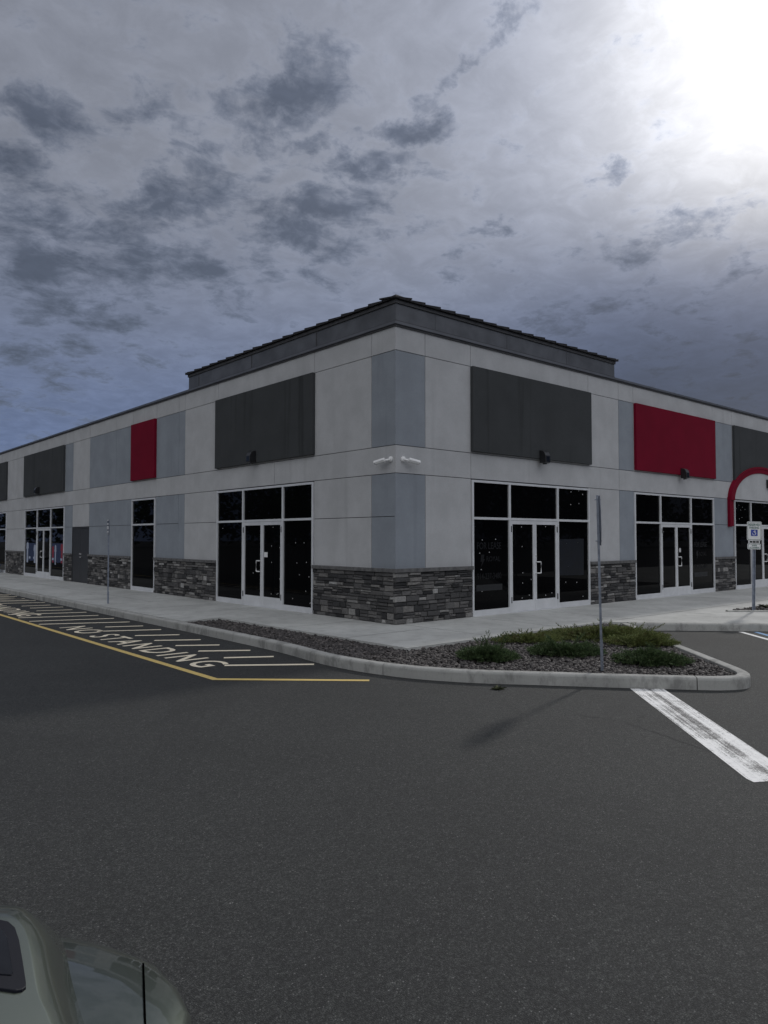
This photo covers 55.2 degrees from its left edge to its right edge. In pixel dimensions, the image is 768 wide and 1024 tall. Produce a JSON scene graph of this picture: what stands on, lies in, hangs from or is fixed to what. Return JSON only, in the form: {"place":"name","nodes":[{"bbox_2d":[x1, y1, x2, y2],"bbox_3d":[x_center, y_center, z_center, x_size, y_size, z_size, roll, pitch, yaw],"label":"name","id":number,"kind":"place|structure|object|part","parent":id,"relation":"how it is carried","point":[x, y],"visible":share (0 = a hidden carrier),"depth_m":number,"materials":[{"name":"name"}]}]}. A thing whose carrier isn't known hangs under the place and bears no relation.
{"place":"outdoors","nodes":[
{"label":"outdoors","id":0,"kind":"place"},
{"bbox_2d":[0,592,767,1023],"bbox_3d":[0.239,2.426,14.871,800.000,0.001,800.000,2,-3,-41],"label":"asphalt","id":1,"kind":"structure","parent":0,"point":[266,844],"depth_m":4.73,"materials":[{"name":"grey asphalt"}]},
{"bbox_2d":[0,905,191,1023],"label":"parked car","id":2,"kind":"object","parent":1,"relation":"on","point":[49,974],"visible":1,"depth_m":1.74,"materials":[{"name":"grey paint"}]},
{"bbox_3d":[-0.879,0.956,1.565,0.193,0.135,0.226,1,-2,-33],"label":"window","id":3,"kind":"part","parent":2,"relation":"part of","materials":[{"name":"black glass"}]},
{"bbox_2d":[0,604,227,666],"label":"pavement lettering","id":4,"kind":"object","parent":1,"relation":"on","point":[141,646],"visible":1,"depth_m":12.73,"materials":[{"name":"beige paint"}]},
{"bbox_2d":[0,594,313,665],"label":"hatching lines","id":5,"kind":"object","parent":1,"relation":"on","point":[151,635],"visible":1,"depth_m":14.30,"materials":[{"name":"beige paint"}]},
{"bbox_2d":[0,614,368,680],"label":"yellow line","id":6,"kind":"object","parent":1,"relation":"on","point":[158,662],"visible":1,"depth_m":10.94,"materials":[{"name":"paint"}]},
{"bbox_2d":[0,587,767,689],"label":"curb","id":7,"kind":"structure","parent":1,"relation":"on","point":[739,679],"depth_m":10.13,"materials":[{"name":"concrete"}]},
{"bbox_2d":[490,685,506,689],"bbox_3d":[1.445,2.212,9.238,0.217,0.056,0.180,-1,-2,16],"label":"weed","id":8,"kind":"object","parent":1,"relation":"on","point":[496,687],"visible":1,"depth_m":9.22,"materials":[{"name":"green plant"}]},
{"bbox_2d":[630,688,767,781],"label":"white bar","id":9,"kind":"object","parent":1,"relation":"on","point":[745,760],"visible":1,"depth_m":7.06,"materials":[{"name":"paint"}]},
{"bbox_2d":[741,632,767,639],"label":"stall line","id":10,"kind":"object","parent":1,"relation":"on","point":[754,635],"visible":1,"depth_m":14.30,"materials":[{"name":"white paint"}]},
{"bbox_2d":[0,572,767,652],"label":"sidewalk","id":11,"kind":"structure","parent":0,"point":[405,638],"depth_m":16.60,"materials":[{"name":"concrete"}]},
{"bbox_2d":[107,519,109,603],"bbox_3d":[-7.379,1.422,19.674,0.047,2.445,0.300,1,-2,-30],"label":"street sign","id":12,"kind":"object","parent":11,"relation":"on","point":[108,524],"visible":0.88,"depth_m":19.65,"materials":[{"name":"metal"}]},
{"bbox_2d":[0,294,767,624],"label":"retail building","id":13,"kind":"structure","parent":11,"relation":"on","point":[474,416],"depth_m":18.77,"materials":[{"name":"grey paint"}]},
{"bbox_2d":[34,487,39,494],"bbox_3d":[-15.483,-0.952,32.766,0.192,0.344,0.190,2,-3,-41],"label":"wall light","id":14,"kind":"object","parent":13,"relation":"attached to","point":[36,490],"visible":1,"depth_m":32.70,"materials":[{"name":"black metal"}]},
{"bbox_2d":[36,529,42,576],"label":"entrance door","id":15,"kind":"structure","parent":13,"relation":"in","point":[39,562],"depth_m":32.78,"materials":[{"name":"metal"}]},
{"bbox_2d":[43,528,49,577],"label":"entrance door","id":16,"kind":"structure","parent":13,"relation":"in","point":[46,532],"depth_m":32.08,"materials":[{"name":"metal"}]},
{"bbox_2d":[72,529,80,581],"bbox_3d":[-12.211,1.717,29.197,0.040,2.103,0.880,2,-3,-41],"label":"service door","id":17,"kind":"structure","parent":13,"relation":"in","point":[76,532],"depth_m":29.18,"materials":[{"name":"grey metal"}]},
{"bbox_2d":[80,528,87,582],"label":"service door","id":18,"kind":"structure","parent":13,"relation":"in","point":[84,532],"depth_m":28.53,"materials":[{"name":"grey metal"}]},
{"bbox_2d":[246,450,255,463],"bbox_3d":[-3.422,-1.411,18.898,0.192,0.344,0.190,2,-3,-41],"label":"wall light","id":19,"kind":"object","parent":13,"relation":"attached to","point":[250,457],"visible":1,"depth_m":18.84,"materials":[{"name":"black metal"}]},
{"bbox_2d":[242,522,261,605],"bbox_3d":[-3.429,1.334,19.017,0.139,2.143,0.918,2,-3,-41],"label":"entrance door","id":20,"kind":"structure","parent":13,"relation":"in","point":[252,531],"depth_m":19.06,"materials":[{"name":"glass"}]},
{"bbox_2d":[261,521,281,608],"bbox_3d":[-2.793,1.310,18.343,0.064,2.143,0.918,2,-3,-41],"label":"entrance door","id":21,"kind":"structure","parent":13,"relation":"in","point":[271,531],"depth_m":18.36,"materials":[{"name":"glass"}]},
{"bbox_2d":[373,456,392,464],"bbox_3d":[-0.013,-1.053,15.061,0.416,0.175,0.147,-1,-2,15],"label":"security camera","id":22,"kind":"object","parent":13,"relation":"attached to","point":[382,460],"visible":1,"depth_m":15.02,"materials":[{"name":"white plastic"}]},
{"bbox_2d":[401,456,420,464],"bbox_3d":[0.542,-1.056,15.063,0.416,0.175,0.147,0,-2,-7],"label":"security camera","id":23,"kind":"object","parent":13,"relation":"attached to","point":[411,460],"visible":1,"depth_m":15.03,"materials":[{"name":"white plastic"}]},
{"bbox_2d":[476,542,501,590],"bbox_3d":[2.404,1.239,16.763,0.894,1.100,0.001,2,-3,-41],"label":"window sign","id":24,"kind":"object","parent":13,"relation":"attached to","point":[488,587],"visible":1,"depth_m":16.74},
{"bbox_2d":[511,521,534,611],"bbox_3d":[3.304,1.281,17.527,0.905,2.143,0.064,2,-3,-41],"label":"entrance door","id":25,"kind":"structure","parent":13,"relation":"in","point":[522,532],"depth_m":17.54,"materials":[{"name":"glass"}]},
{"bbox_2d":[540,450,549,464],"bbox_3d":[3.927,-1.335,17.932,0.190,0.344,0.192,2,-3,-41],"label":"wall light","id":26,"kind":"object","parent":13,"relation":"attached to","point":[544,457],"visible":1,"depth_m":17.87,"materials":[{"name":"black metal"}]},
{"bbox_2d":[535,521,557,609],"bbox_3d":[4.018,1.301,18.098,0.905,2.143,0.139,2,-3,-41],"label":"entrance door","id":27,"kind":"structure","parent":13,"relation":"in","point":[546,570],"depth_m":18.14,"materials":[{"name":"glass"}]},
{"bbox_2d":[662,524,676,595],"bbox_3d":[8.566,1.443,22.098,0.903,2.143,0.064,2,-3,-41],"label":"entrance door","id":28,"kind":"structure","parent":13,"relation":"in","point":[669,531],"depth_m":22.13,"materials":[{"name":"glass"}]},
{"bbox_2d":[676,525,691,594],"bbox_3d":[9.278,1.463,22.667,0.903,2.143,0.139,2,-3,-41],"label":"entrance door","id":29,"kind":"structure","parent":13,"relation":"in","point":[684,578],"depth_m":22.72,"materials":[{"name":"glass"}]},
{"bbox_2d":[681,468,689,479],"bbox_3d":[9.236,-1.173,22.544,0.190,0.344,0.192,2,-3,-41],"label":"wall light","id":30,"kind":"object","parent":13,"relation":"attached to","point":[685,474],"visible":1,"depth_m":22.49,"materials":[{"name":"black metal"}]},
{"bbox_2d":[694,542,707,576],"bbox_3d":[10.106,1.506,23.453,0.890,1.100,0.001,2,-3,-41],"label":"window sign","id":31,"kind":"object","parent":13,"relation":"attached to","point":[698,574],"visible":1,"depth_m":23.43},
{"bbox_2d":[755,527,763,586],"bbox_3d":[13.318,1.588,26.227,0.944,2.143,0.064,2,-3,-41],"label":"entrance door","id":32,"kind":"structure","parent":13,"relation":"in","point":[759,576],"depth_m":26.37,"materials":[{"name":"glass"}]},
{"bbox_2d":[763,527,767,585],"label":"entrance door","id":33,"kind":"structure","parent":13,"relation":"in","point":[765,529],"depth_m":26.71,"materials":[{"name":"metal"}]},
{"bbox_2d":[726,610,767,611],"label":"planter curb","id":34,"kind":"structure","parent":11,"relation":"on","point":[747,610],"depth_m":17.40,"materials":[{"name":"concrete"}]},
{"bbox_2d":[0,0,767,451],"label":"sky","id":35,"kind":"structure","parent":0,"point":[186,186],"materials":[{"name":"grey"}]},
{"bbox_2d":[297,643,715,674],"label":"planter soil","id":36,"kind":"structure","parent":0,"point":[482,663],"depth_m":10.74,"materials":[{"name":"brown soil"}]},
{"bbox_2d":[188,619,734,675],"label":"river rocks","id":37,"kind":"object","parent":36,"relation":"on","point":[442,656],"visible":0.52,"depth_m":11.04,"materials":[{"name":"grey gravel"}]},
{"bbox_2d":[454,630,522,662],"bbox_3d":[1.524,1.965,10.837,0.974,0.439,0.973,2,-3,-41],"label":"juniper shrub","id":38,"kind":"object","parent":37,"relation":"on","point":[488,651],"visible":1,"depth_m":10.70,"materials":[{"name":"green plant"}]},
{"bbox_2d":[490,627,566,643],"bbox_3d":[2.513,2.127,12.757,1.507,0.260,0.881,1,-2,-22],"label":"juniper shrub","id":39,"kind":"object","parent":37,"relation":"on","point":[531,637],"visible":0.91,"depth_m":12.62,"materials":[{"name":"green plant"}]},
{"bbox_2d":[524,631,607,657],"bbox_3d":[2.780,2.010,11.290,1.152,0.378,1.130,2,-3,-41],"label":"juniper shrub","id":40,"kind":"object","parent":36,"relation":"on","point":[569,649],"visible":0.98,"depth_m":11.11,"materials":[{"name":"green plant"}]},
{"bbox_2d":[594,495,603,670],"bbox_3d":[2.921,1.061,9.938,0.085,2.580,0.670,-1,-2,14],"label":"street sign","id":41,"kind":"object","parent":36,"relation":"on","point":[598,509],"visible":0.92,"depth_m":9.92,"materials":[{"name":"metal"}]},
{"bbox_2d":[538,618,671,641],"bbox_3d":[3.985,2.118,13.303,2.261,0.344,2.065,2,-3,-41],"label":"juniper shrub","id":42,"kind":"object","parent":36,"relation":"on","point":[590,633],"visible":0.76,"depth_m":13.07,"materials":[{"name":"green plant"}]},
{"bbox_2d":[598,626,680,647],"bbox_3d":[4.314,2.091,12.352,1.259,0.303,1.224,2,-3,-41],"label":"juniper shrub","id":43,"kind":"object","parent":36,"relation":"on","point":[643,639],"visible":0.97,"depth_m":12.20,"materials":[{"name":"green plant"}]},
{"bbox_2d":[609,642,694,666],"bbox_3d":[3.801,2.023,10.505,1.113,0.310,1.088,2,-3,-41],"label":"juniper shrub","id":44,"kind":"object","parent":36,"relation":"on","point":[650,656],"visible":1,"depth_m":10.33,"materials":[{"name":"green plant"}]},
{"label":"planter soil","id":45,"kind":"structure","parent":0,"visible":0},
{"bbox_2d":[733,604,767,609],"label":"river rocks","id":46,"kind":"object","parent":45,"relation":"on","point":[758,607],"visible":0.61,"depth_m":17.89,"materials":[{"name":"grey stone"}]},
{"bbox_2d":[747,521,761,609],"bbox_3d":[8.844,1.400,17.585,0.330,2.342,0.047,1,-2,7],"label":"street sign","id":47,"kind":"object","parent":45,"relation":"on","point":[754,530],"visible":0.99,"depth_m":17.59,"materials":[{"name":"metal"}]}
]}

